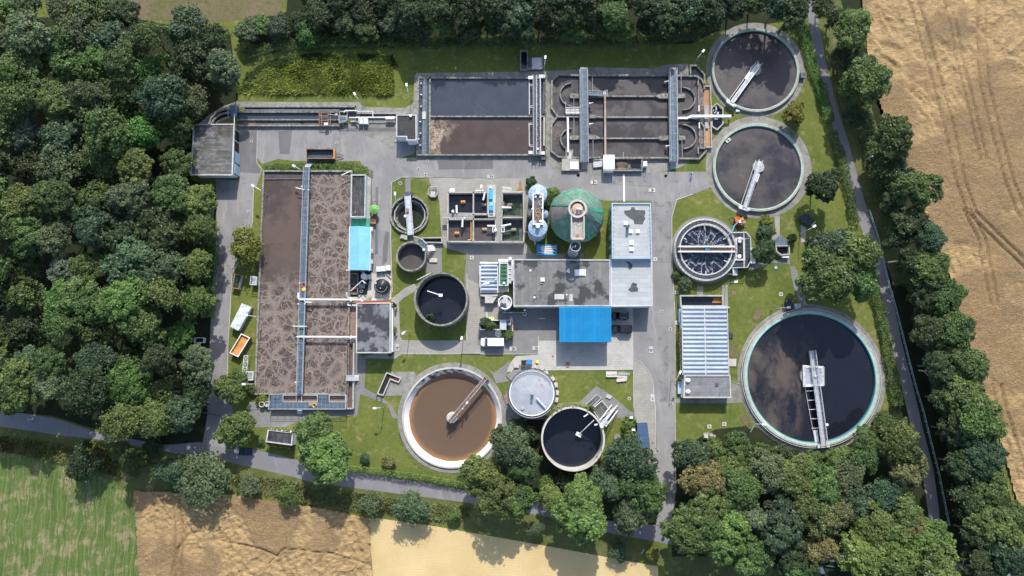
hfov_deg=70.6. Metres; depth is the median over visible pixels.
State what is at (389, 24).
deciduous tree
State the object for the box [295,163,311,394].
basin walkway
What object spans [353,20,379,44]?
deciduous tree
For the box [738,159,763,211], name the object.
scraper bridge
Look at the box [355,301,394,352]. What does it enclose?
blower house
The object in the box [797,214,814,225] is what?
gridded slab
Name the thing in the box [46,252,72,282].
deciduous tree
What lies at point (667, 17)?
deciduous tree
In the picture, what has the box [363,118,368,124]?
tank container
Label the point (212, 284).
hedge
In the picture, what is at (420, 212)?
hopper tank
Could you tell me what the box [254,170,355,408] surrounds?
aeration basin
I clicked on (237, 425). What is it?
deciduous tree
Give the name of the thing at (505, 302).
white silo
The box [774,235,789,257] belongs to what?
outfall pit
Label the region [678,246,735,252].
tank bridge
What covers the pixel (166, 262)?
deciduous tree
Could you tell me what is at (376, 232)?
asphalt patch
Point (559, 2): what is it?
deciduous tree
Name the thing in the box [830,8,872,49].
deciduous tree
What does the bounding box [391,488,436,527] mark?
deciduous tree
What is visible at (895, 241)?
deciduous tree
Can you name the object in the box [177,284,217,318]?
deciduous tree
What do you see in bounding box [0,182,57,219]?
deciduous tree
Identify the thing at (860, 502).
deciduous tree
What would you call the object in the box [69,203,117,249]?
deciduous tree
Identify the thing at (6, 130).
deciduous tree
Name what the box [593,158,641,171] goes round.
sludge pit
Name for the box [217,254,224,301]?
asphalt patch
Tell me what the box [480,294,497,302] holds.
basin stairs
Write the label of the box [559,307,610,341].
blue canopy
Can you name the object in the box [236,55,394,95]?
tall weeds
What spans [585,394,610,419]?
sludge store pit
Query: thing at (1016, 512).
deciduous tree
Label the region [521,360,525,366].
wheelie bin
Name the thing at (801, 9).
deciduous tree
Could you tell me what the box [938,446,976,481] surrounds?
deciduous tree
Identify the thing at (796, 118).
deciduous tree
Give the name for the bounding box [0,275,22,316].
deciduous tree
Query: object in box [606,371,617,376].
board stack
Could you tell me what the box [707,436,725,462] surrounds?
deciduous tree
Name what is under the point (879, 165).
deciduous tree
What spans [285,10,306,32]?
deciduous tree
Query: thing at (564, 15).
deciduous tree
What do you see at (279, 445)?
creeper
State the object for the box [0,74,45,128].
deciduous tree
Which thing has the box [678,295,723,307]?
filter trough
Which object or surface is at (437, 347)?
side path
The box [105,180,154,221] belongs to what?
deciduous tree
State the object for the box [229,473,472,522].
verge weeds
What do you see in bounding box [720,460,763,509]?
deciduous tree
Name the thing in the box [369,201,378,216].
parasol trailer
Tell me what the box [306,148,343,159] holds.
trailer skip
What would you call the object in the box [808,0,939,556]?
narrow path
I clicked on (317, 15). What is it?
deciduous tree
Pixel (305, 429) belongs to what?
deciduous tree
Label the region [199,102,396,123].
channel apron
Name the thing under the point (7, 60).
deciduous tree
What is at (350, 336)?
air pipe
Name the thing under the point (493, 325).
shrub
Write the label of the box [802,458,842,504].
deciduous tree
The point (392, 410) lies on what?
pool path
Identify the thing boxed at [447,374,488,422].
pool bridge
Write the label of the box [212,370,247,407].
deciduous tree
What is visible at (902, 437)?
deciduous tree
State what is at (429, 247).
curved stairs
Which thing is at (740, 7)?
deciduous tree
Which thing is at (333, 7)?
deciduous tree
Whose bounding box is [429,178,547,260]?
yard
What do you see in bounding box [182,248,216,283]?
deciduous tree
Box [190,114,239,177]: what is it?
garage shed
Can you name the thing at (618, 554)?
deciduous tree
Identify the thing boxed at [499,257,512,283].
duct gallery
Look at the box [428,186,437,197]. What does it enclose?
octagon shaft
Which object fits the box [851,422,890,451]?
deciduous tree
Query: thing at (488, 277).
vaulted basin
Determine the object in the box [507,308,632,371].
court
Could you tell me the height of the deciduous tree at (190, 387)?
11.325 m
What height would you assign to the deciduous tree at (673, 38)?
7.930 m
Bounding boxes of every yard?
[257,123,709,524]
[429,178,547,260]
[464,253,583,288]
[467,279,512,343]
[478,308,558,353]
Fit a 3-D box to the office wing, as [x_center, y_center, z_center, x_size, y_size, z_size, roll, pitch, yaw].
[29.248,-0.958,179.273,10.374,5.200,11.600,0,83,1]
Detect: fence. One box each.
[258,30,709,59]
[399,431,491,473]
[868,210,949,525]
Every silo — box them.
[498,295,511,312]
[527,207,532,220]
[528,184,546,207]
[528,220,546,241]
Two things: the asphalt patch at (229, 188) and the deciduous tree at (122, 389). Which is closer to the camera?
the deciduous tree at (122, 389)
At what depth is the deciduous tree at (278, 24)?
187.48 m
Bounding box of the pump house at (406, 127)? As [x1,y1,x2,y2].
[394,114,417,144]
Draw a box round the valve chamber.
[711,103,723,130]
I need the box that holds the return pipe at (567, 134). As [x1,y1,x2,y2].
[567,117,568,152]
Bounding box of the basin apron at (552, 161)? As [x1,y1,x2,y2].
[397,64,687,173]
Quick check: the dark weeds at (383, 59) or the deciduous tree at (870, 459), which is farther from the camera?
the dark weeds at (383, 59)
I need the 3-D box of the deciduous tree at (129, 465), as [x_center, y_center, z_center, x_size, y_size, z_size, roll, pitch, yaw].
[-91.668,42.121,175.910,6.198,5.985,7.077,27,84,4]
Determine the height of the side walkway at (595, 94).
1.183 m
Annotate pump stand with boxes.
[703,433,715,438]
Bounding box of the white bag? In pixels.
[495,330,501,336]
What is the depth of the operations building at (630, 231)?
177.01 m
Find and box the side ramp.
[677,381,681,393]
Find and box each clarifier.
[711,28,798,112]
[712,123,803,211]
[741,308,880,447]
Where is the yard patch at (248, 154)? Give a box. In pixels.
[239,131,260,172]
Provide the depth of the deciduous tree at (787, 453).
169.30 m
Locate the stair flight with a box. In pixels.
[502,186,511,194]
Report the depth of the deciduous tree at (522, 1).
180.01 m
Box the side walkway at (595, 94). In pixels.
[588,90,607,96]
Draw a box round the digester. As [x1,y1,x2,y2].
[549,189,603,242]
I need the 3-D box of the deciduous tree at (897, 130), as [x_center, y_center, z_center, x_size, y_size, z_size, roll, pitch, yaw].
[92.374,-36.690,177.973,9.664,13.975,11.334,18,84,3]
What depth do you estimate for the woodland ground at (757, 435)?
175.45 m
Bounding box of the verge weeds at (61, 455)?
[0,436,164,478]
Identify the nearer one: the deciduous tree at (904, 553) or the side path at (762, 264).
the deciduous tree at (904, 553)
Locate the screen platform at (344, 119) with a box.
[339,115,347,125]
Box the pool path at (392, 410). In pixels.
[353,387,397,418]
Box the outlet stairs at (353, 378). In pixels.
[346,375,359,380]
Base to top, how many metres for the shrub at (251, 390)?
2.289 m
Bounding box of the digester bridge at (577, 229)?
[570,216,584,243]
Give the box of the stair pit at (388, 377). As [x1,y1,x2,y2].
[376,372,401,399]
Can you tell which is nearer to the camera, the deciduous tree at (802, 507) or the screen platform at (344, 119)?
the deciduous tree at (802, 507)
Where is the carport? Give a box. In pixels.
[636,422,649,446]
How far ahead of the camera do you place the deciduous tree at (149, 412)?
166.14 m
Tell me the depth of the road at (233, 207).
184.08 m
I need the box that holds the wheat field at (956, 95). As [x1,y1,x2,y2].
[862,0,1023,506]
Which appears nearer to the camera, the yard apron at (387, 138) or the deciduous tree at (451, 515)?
the deciduous tree at (451, 515)
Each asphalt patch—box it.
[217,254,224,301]
[223,187,237,190]
[278,130,291,153]
[338,128,395,130]
[375,187,377,253]
[402,167,419,176]
[437,160,492,168]
[605,172,651,186]
[652,202,671,261]
[658,326,668,401]
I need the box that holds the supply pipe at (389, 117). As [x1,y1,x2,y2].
[344,110,395,119]
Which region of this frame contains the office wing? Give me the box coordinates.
[610,259,652,307]
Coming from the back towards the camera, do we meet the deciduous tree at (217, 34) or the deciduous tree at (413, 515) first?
the deciduous tree at (217, 34)
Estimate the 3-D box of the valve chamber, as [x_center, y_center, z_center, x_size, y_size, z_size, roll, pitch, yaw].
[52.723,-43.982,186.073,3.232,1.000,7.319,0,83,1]
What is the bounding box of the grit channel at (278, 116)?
[208,105,356,126]
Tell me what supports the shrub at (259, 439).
on the ground at (372, 432)
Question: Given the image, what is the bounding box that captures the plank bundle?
[617,376,626,381]
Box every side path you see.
[248,353,376,426]
[365,340,479,358]
[391,284,416,357]
[675,382,746,402]
[697,286,702,294]
[722,285,727,305]
[749,258,797,277]
[771,216,785,239]
[790,266,812,308]
[801,225,805,241]
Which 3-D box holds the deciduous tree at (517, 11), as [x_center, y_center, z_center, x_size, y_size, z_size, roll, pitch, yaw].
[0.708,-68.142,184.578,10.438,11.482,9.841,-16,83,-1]
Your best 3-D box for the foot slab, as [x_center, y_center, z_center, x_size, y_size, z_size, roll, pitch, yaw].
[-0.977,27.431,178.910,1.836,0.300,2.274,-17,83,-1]
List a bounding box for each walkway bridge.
[579,67,588,168]
[668,67,677,168]
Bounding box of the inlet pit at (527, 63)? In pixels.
[520,50,542,71]
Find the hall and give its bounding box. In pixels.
[513,259,609,307]
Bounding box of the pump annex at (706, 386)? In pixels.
[680,375,730,397]
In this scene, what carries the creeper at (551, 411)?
attached to the round tank at (573, 439)
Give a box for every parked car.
[611,312,628,319]
[611,324,631,333]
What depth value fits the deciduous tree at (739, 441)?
170.09 m
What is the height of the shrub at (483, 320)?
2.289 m
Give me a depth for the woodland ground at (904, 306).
177.39 m
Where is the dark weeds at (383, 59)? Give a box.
[241,49,396,84]
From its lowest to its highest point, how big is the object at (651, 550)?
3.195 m
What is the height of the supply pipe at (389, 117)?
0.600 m
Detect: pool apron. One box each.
[378,372,418,395]
[398,362,506,472]
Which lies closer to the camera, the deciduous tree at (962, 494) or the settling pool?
the deciduous tree at (962, 494)
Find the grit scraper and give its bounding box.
[319,111,337,126]
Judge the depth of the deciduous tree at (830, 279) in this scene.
167.53 m
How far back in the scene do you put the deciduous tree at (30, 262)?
175.02 m
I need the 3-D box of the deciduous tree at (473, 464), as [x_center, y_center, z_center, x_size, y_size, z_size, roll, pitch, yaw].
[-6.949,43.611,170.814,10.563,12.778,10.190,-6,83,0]
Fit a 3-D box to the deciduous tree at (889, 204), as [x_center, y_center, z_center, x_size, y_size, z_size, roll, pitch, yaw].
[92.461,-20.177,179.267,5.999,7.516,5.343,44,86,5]
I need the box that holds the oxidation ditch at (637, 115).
[550,64,711,159]
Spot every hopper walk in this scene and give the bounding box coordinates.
[405,177,410,191]
[408,235,441,272]
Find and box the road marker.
[818,566,824,573]
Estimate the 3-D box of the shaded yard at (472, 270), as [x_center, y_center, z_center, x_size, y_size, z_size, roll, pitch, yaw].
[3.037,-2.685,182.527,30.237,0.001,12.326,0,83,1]
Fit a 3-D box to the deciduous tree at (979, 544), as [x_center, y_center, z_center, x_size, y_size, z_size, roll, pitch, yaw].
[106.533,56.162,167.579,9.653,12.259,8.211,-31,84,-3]
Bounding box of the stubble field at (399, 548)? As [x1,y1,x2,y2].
[369,518,657,575]
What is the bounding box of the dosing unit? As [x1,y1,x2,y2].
[489,187,493,210]
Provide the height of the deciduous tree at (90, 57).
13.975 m
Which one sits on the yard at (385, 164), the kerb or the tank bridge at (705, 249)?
the kerb
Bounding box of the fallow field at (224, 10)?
[85,0,282,21]
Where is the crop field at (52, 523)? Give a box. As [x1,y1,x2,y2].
[0,451,138,575]
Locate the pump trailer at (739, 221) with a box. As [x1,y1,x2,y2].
[726,216,745,236]
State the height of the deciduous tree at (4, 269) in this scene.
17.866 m
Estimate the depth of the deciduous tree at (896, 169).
175.65 m
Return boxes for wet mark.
[382,231,388,264]
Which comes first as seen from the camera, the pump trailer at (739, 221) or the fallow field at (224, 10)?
the pump trailer at (739, 221)
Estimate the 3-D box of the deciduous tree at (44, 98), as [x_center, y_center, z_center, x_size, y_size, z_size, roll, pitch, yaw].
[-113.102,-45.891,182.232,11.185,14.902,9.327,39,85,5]
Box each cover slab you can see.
[429,258,436,261]
[561,151,578,170]
[729,359,735,365]
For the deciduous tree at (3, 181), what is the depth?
171.84 m
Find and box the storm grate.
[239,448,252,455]
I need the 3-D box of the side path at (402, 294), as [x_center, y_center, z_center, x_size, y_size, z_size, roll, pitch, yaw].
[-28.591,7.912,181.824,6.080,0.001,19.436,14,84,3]
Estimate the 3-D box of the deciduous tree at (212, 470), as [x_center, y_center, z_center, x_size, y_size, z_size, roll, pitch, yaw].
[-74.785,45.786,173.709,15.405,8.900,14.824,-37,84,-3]
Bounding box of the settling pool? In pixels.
[402,367,501,468]
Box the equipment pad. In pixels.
[358,272,390,300]
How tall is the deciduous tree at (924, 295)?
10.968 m
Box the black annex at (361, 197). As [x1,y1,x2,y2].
[350,174,371,226]
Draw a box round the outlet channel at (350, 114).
[340,111,406,116]
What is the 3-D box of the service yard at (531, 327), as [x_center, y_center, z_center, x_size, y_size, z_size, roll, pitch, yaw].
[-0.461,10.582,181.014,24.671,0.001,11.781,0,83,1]
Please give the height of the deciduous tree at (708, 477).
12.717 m
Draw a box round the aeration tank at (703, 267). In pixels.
[672,219,736,281]
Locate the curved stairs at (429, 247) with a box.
[413,236,435,250]
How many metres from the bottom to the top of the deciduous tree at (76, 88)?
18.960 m
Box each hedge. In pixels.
[203,234,219,317]
[240,27,701,60]
[263,162,304,172]
[312,161,372,175]
[348,465,465,487]
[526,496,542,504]
[795,19,835,123]
[828,130,860,222]
[836,48,905,237]
[870,290,903,405]
[893,249,993,546]
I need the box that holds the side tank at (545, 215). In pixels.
[543,210,547,221]
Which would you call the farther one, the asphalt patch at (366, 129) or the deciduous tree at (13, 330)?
the asphalt patch at (366, 129)
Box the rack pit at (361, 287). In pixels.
[351,272,369,294]
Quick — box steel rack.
[371,298,383,300]
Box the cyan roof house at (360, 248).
[348,226,372,270]
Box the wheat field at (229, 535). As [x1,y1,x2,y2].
[133,491,372,575]
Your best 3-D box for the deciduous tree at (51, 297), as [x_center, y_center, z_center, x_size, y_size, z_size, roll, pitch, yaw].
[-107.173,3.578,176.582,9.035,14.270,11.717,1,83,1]
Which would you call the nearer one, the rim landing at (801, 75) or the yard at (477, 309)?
the yard at (477, 309)
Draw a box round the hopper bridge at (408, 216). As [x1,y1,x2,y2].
[403,192,413,234]
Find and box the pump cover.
[400,235,407,239]
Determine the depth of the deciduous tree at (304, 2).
187.47 m
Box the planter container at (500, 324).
[480,320,505,329]
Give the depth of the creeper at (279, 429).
175.85 m
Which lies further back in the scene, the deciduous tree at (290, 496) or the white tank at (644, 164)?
the white tank at (644, 164)
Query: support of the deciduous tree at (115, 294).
on the woodland ground at (221, 95)
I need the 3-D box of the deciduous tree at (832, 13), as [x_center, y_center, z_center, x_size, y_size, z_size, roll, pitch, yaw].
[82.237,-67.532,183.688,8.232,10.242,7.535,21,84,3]
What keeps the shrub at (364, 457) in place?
on the ground at (372, 432)
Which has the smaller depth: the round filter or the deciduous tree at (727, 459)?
the deciduous tree at (727, 459)
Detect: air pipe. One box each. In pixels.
[297,293,362,301]
[297,335,355,338]
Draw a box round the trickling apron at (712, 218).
[672,216,732,283]
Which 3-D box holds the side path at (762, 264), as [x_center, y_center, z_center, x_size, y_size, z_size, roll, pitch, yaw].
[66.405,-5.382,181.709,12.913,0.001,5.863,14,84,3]
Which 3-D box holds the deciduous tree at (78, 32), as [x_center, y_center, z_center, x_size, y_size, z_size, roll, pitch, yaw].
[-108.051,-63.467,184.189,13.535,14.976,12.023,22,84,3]
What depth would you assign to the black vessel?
180.27 m
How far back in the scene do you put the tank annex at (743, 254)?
180.09 m
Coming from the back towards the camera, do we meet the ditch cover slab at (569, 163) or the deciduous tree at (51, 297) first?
the ditch cover slab at (569, 163)
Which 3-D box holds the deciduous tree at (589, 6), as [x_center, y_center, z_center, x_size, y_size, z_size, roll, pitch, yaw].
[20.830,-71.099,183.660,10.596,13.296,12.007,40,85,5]
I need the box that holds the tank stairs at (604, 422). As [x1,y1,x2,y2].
[599,404,617,426]
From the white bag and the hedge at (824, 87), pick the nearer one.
the white bag
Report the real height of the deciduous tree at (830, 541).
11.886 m
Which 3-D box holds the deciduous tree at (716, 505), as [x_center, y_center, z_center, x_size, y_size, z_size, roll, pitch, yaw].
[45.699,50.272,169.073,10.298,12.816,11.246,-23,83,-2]
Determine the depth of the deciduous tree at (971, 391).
165.39 m
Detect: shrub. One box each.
[107,439,128,460]
[142,436,163,457]
[231,366,241,379]
[247,384,255,394]
[254,390,269,405]
[255,435,263,444]
[359,453,369,464]
[381,455,395,468]
[425,313,433,321]
[456,473,465,481]
[479,317,491,327]
[484,322,491,331]
[489,322,496,329]
[490,423,506,440]
[503,329,513,341]
[510,417,526,434]
[524,425,540,443]
[526,176,537,189]
[538,473,554,490]
[545,198,551,205]
[546,186,560,200]
[553,470,574,489]
[581,463,602,481]
[588,405,594,411]
[621,415,635,431]
[622,428,638,440]
[671,270,680,277]
[673,274,679,280]
[677,275,692,291]
[756,224,774,239]
[760,214,773,225]
[786,234,797,243]
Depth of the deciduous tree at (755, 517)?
163.73 m
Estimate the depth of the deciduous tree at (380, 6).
185.90 m
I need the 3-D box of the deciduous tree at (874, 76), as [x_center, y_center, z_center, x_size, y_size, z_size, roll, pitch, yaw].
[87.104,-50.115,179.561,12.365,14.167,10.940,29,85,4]
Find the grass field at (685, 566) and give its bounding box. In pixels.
[662,557,820,575]
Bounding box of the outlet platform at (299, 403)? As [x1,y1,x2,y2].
[268,394,346,413]
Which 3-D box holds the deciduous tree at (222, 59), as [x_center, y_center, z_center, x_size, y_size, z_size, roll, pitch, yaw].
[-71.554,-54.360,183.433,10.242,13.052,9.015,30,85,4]
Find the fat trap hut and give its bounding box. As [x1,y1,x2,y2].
[603,155,613,172]
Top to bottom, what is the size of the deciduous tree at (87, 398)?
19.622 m
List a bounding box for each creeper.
[264,440,292,448]
[269,427,289,431]
[546,402,588,417]
[676,328,681,372]
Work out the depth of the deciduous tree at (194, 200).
174.63 m
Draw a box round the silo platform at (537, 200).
[531,193,542,224]
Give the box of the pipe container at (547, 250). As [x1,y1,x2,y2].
[537,244,556,255]
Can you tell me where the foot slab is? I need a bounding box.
[503,395,508,403]
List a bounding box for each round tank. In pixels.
[396,241,427,272]
[414,272,468,326]
[541,406,604,470]
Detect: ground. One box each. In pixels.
[0,0,1023,575]
[0,17,237,443]
[249,0,800,49]
[482,419,655,524]
[672,385,938,575]
[836,0,1023,575]
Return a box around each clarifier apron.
[706,23,804,116]
[706,116,810,217]
[738,304,885,451]
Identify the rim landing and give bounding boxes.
[785,299,800,311]
[799,72,805,78]
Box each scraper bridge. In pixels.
[528,74,544,154]
[725,63,761,107]
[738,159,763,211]
[800,350,829,447]
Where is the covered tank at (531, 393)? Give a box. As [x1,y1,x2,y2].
[507,369,555,417]
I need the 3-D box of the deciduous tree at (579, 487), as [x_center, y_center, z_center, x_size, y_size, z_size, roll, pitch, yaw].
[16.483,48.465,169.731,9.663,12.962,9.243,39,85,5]
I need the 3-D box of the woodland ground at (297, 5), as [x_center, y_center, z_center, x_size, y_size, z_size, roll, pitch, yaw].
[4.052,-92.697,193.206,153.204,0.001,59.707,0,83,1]
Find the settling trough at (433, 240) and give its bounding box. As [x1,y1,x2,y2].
[421,237,442,243]
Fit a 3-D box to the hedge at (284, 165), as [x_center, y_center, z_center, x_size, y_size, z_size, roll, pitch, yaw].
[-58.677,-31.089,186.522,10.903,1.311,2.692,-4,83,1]
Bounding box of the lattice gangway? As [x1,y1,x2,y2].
[242,355,250,381]
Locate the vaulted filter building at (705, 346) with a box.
[678,306,728,374]
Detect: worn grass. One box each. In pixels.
[730,343,737,356]
[740,413,753,428]
[752,310,762,321]
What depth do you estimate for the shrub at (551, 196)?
183.08 m
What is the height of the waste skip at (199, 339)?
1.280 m
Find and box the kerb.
[227,131,692,492]
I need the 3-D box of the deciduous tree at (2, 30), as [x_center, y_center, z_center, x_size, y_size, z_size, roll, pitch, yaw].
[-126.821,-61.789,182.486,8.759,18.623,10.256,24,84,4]
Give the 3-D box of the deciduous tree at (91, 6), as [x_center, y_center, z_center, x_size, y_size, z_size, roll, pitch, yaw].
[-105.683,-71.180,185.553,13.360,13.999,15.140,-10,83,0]
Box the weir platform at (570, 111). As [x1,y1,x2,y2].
[565,102,579,114]
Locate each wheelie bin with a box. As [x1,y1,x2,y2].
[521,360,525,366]
[526,360,531,366]
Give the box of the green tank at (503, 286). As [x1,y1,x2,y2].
[498,263,508,292]
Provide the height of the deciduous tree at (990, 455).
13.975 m
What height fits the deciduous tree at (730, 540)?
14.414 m
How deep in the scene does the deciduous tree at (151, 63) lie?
180.56 m
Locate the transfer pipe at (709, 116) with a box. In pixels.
[678,115,730,118]
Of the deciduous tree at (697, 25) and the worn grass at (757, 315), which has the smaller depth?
the worn grass at (757, 315)
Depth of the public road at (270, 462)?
178.03 m
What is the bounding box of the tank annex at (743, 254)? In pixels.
[730,232,751,275]
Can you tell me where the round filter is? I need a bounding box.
[361,271,371,279]
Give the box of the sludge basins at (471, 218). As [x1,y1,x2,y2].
[442,185,523,243]
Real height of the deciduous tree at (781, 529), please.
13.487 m
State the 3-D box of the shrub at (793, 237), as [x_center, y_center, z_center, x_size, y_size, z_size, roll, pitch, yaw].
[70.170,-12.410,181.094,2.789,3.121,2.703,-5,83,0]
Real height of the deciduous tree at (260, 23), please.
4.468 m
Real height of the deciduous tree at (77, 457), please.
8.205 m
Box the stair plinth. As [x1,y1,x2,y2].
[566,252,579,257]
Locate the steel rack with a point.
(377, 299)
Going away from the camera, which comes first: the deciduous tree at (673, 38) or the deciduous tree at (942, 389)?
the deciduous tree at (942, 389)
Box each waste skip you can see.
[194,337,205,342]
[230,304,252,330]
[230,333,251,356]
[231,274,242,289]
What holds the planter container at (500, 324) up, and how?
on the service yard at (531, 327)
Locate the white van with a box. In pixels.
[481,338,503,346]
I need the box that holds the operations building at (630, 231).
[609,203,651,259]
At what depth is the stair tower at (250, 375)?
179.38 m
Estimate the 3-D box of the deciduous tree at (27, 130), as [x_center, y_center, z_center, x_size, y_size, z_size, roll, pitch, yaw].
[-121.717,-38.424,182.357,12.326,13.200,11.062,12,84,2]
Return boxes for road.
[0,412,1009,575]
[203,135,261,448]
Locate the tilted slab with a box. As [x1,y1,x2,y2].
[507,370,516,379]
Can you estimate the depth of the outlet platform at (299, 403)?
178.21 m
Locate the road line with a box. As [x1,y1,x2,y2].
[623,174,624,201]
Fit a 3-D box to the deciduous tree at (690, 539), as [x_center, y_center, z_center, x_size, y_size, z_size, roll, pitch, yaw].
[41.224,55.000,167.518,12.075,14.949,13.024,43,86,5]
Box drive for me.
[633,359,655,468]
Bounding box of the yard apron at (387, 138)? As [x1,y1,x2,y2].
[238,107,394,150]
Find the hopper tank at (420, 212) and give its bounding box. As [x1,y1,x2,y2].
[390,196,428,233]
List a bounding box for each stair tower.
[246,371,254,379]
[250,276,257,284]
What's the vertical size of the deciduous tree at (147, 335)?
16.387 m
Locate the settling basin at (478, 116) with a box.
[416,77,546,156]
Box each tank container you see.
[358,118,363,124]
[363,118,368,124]
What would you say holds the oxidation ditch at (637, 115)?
on the basin apron at (552, 161)
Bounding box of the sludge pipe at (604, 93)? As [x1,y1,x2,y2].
[603,91,605,154]
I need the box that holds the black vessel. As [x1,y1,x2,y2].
[374,279,390,297]
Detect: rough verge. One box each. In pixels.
[0,427,666,563]
[819,0,916,285]
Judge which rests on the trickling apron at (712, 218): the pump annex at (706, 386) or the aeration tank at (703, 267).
the aeration tank at (703, 267)
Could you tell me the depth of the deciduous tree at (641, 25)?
184.01 m
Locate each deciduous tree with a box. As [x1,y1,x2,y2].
[0,0,16,27]
[0,8,52,59]
[0,15,31,58]
[0,47,51,88]
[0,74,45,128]
[0,111,44,152]
[0,113,16,148]
[0,147,23,188]
[0,173,8,213]
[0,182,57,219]
[0,214,14,243]
[0,254,33,282]
[0,272,45,315]
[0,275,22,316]
[0,316,23,350]
[0,347,11,391]
[0,354,43,416]
[2,246,46,280]
[4,0,45,22]
[4,312,45,353]
[5,215,44,258]
[8,144,43,182]
[13,344,37,379]
[30,140,85,189]
[30,178,82,216]
[31,80,73,119]
[31,342,74,377]
[31,366,75,399]
[35,220,87,254]
[37,115,84,156]
[38,25,77,57]
[39,47,80,83]
[39,307,96,348]
[41,0,75,22]
[41,277,89,320]
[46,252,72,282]
[50,6,104,52]
[56,274,114,325]
[56,366,117,416]
[59,435,103,486]
[62,79,119,120]
[69,0,120,27]
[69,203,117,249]
[69,247,113,285]
[70,43,113,82]
[72,341,119,386]
[74,179,123,212]
[75,139,125,183]
[75,307,125,352]
[76,102,135,160]
[87,20,133,56]
[91,71,146,118]
[91,274,155,331]
[95,400,141,442]
[99,235,159,285]
[102,39,150,88]
[102,356,152,407]
[104,215,149,253]
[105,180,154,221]
[107,0,140,28]
[111,347,154,393]
[113,111,163,152]
[115,147,155,191]
[118,302,167,350]
[118,448,147,477]
[129,19,172,52]
[130,73,188,122]
[132,50,170,89]
[132,397,172,438]
[136,343,183,375]
[137,204,185,253]
[138,248,189,286]
[139,272,188,311]
[146,371,185,406]
[147,173,190,211]
[149,454,185,484]
[153,113,198,152]
[157,146,196,177]
[158,319,195,355]
[162,2,210,50]
[165,394,202,433]
[167,39,211,87]
[173,447,235,512]
[174,80,211,119]
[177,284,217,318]
[178,211,219,244]
[178,342,214,386]
[179,184,218,216]
[180,371,215,409]
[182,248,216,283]
[190,20,232,52]
[205,48,240,89]
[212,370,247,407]
[212,410,256,450]
[227,224,265,267]
[231,16,258,43]
[237,470,260,496]
[248,13,270,39]
[267,11,290,39]
[275,486,300,509]
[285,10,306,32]
[291,410,336,452]
[293,17,320,47]
[298,430,352,484]
[300,0,325,7]
[304,0,335,32]
[324,0,349,18]
[328,10,355,38]
[342,0,373,9]
[347,1,377,27]
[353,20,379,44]
[357,488,383,521]
[369,0,396,16]
[377,9,405,35]
[391,0,429,33]
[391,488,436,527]
[400,19,432,43]
[418,0,455,27]
[426,13,456,38]
[446,0,478,31]
[447,506,461,521]
[451,0,474,10]
[457,17,482,43]
[459,453,504,496]
[465,0,508,25]
[471,472,522,519]
[480,13,504,35]
[488,422,536,467]
[495,0,534,36]
[496,482,537,519]
[504,0,529,6]
[506,448,542,482]
[510,18,534,47]
[526,0,556,23]
[526,521,545,537]
[533,14,554,34]
[538,485,561,511]
[550,0,580,8]
[550,491,607,545]
[551,0,588,31]
[557,20,588,47]
[562,472,602,514]
[577,0,615,23]
[584,8,609,38]
[588,464,622,501]
[596,432,659,483]
[597,1,628,30]
[607,19,636,42]
[607,537,627,564]
[612,496,649,537]
[613,0,629,10]
[618,467,667,518]
[628,0,659,23]
[636,19,657,35]
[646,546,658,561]
[647,0,690,38]
[659,502,721,559]
[661,22,685,43]
[671,437,711,474]
[673,0,703,24]
[676,459,727,497]
[685,9,710,34]
[688,487,732,520]
[693,0,728,29]
[701,509,753,566]
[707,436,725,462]
[716,449,747,481]
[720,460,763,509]
[722,430,753,459]
[724,0,753,20]
[725,535,775,575]
[731,500,767,531]
[744,442,779,466]
[747,0,774,15]
[748,447,786,495]
[750,237,775,264]
[753,492,804,554]
[761,0,797,23]
[771,452,814,499]
[772,535,810,575]
[773,444,794,466]
[777,0,809,32]
[781,100,804,127]
[783,547,819,575]
[789,490,828,528]
[793,245,856,304]
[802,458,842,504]
[803,227,852,264]
[803,523,840,566]
[804,167,839,203]
[805,448,828,475]
[806,496,854,540]
[810,0,835,20]
[820,225,883,271]
[821,444,851,478]
[822,4,849,30]
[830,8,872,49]
[830,44,854,71]
[832,459,865,497]
[836,529,890,575]
[838,53,892,104]
[839,485,873,525]
[840,102,870,129]
[845,50,877,77]
[846,256,879,302]
[847,437,881,475]
[849,499,897,555]
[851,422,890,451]
[862,475,904,513]
[864,151,891,181]
[870,409,898,441]
[873,113,913,159]
[877,417,923,465]
[877,520,923,575]
[879,192,900,216]
[880,225,913,251]
[881,155,916,192]
[889,453,929,492]
[889,490,923,530]
[890,171,943,216]
[890,208,928,239]
[895,245,921,275]
[900,516,956,554]
[901,514,932,540]
[905,251,951,288]
[907,281,940,314]
[908,313,945,348]
[910,219,948,253]
[913,539,960,575]
[917,347,956,386]
[924,277,969,316]
[925,380,961,413]
[926,310,976,349]
[930,411,970,450]
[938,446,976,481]
[942,345,990,385]
[942,395,1008,443]
[943,374,991,414]
[946,480,988,520]
[953,436,1009,481]
[953,516,994,551]
[957,541,1008,575]
[962,463,1009,508]
[962,503,1022,547]
[981,538,1023,575]
[994,500,1023,531]
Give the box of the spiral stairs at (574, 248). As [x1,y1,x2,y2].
[568,241,580,257]
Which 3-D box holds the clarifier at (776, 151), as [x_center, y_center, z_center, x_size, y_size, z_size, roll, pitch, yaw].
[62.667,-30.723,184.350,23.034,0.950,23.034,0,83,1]
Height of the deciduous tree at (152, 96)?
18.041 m
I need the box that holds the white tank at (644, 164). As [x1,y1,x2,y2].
[642,161,646,167]
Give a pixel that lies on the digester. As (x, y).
(565, 206)
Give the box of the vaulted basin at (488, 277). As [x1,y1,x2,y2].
[479,262,497,292]
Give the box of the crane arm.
[350,280,366,290]
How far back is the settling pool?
180.29 m

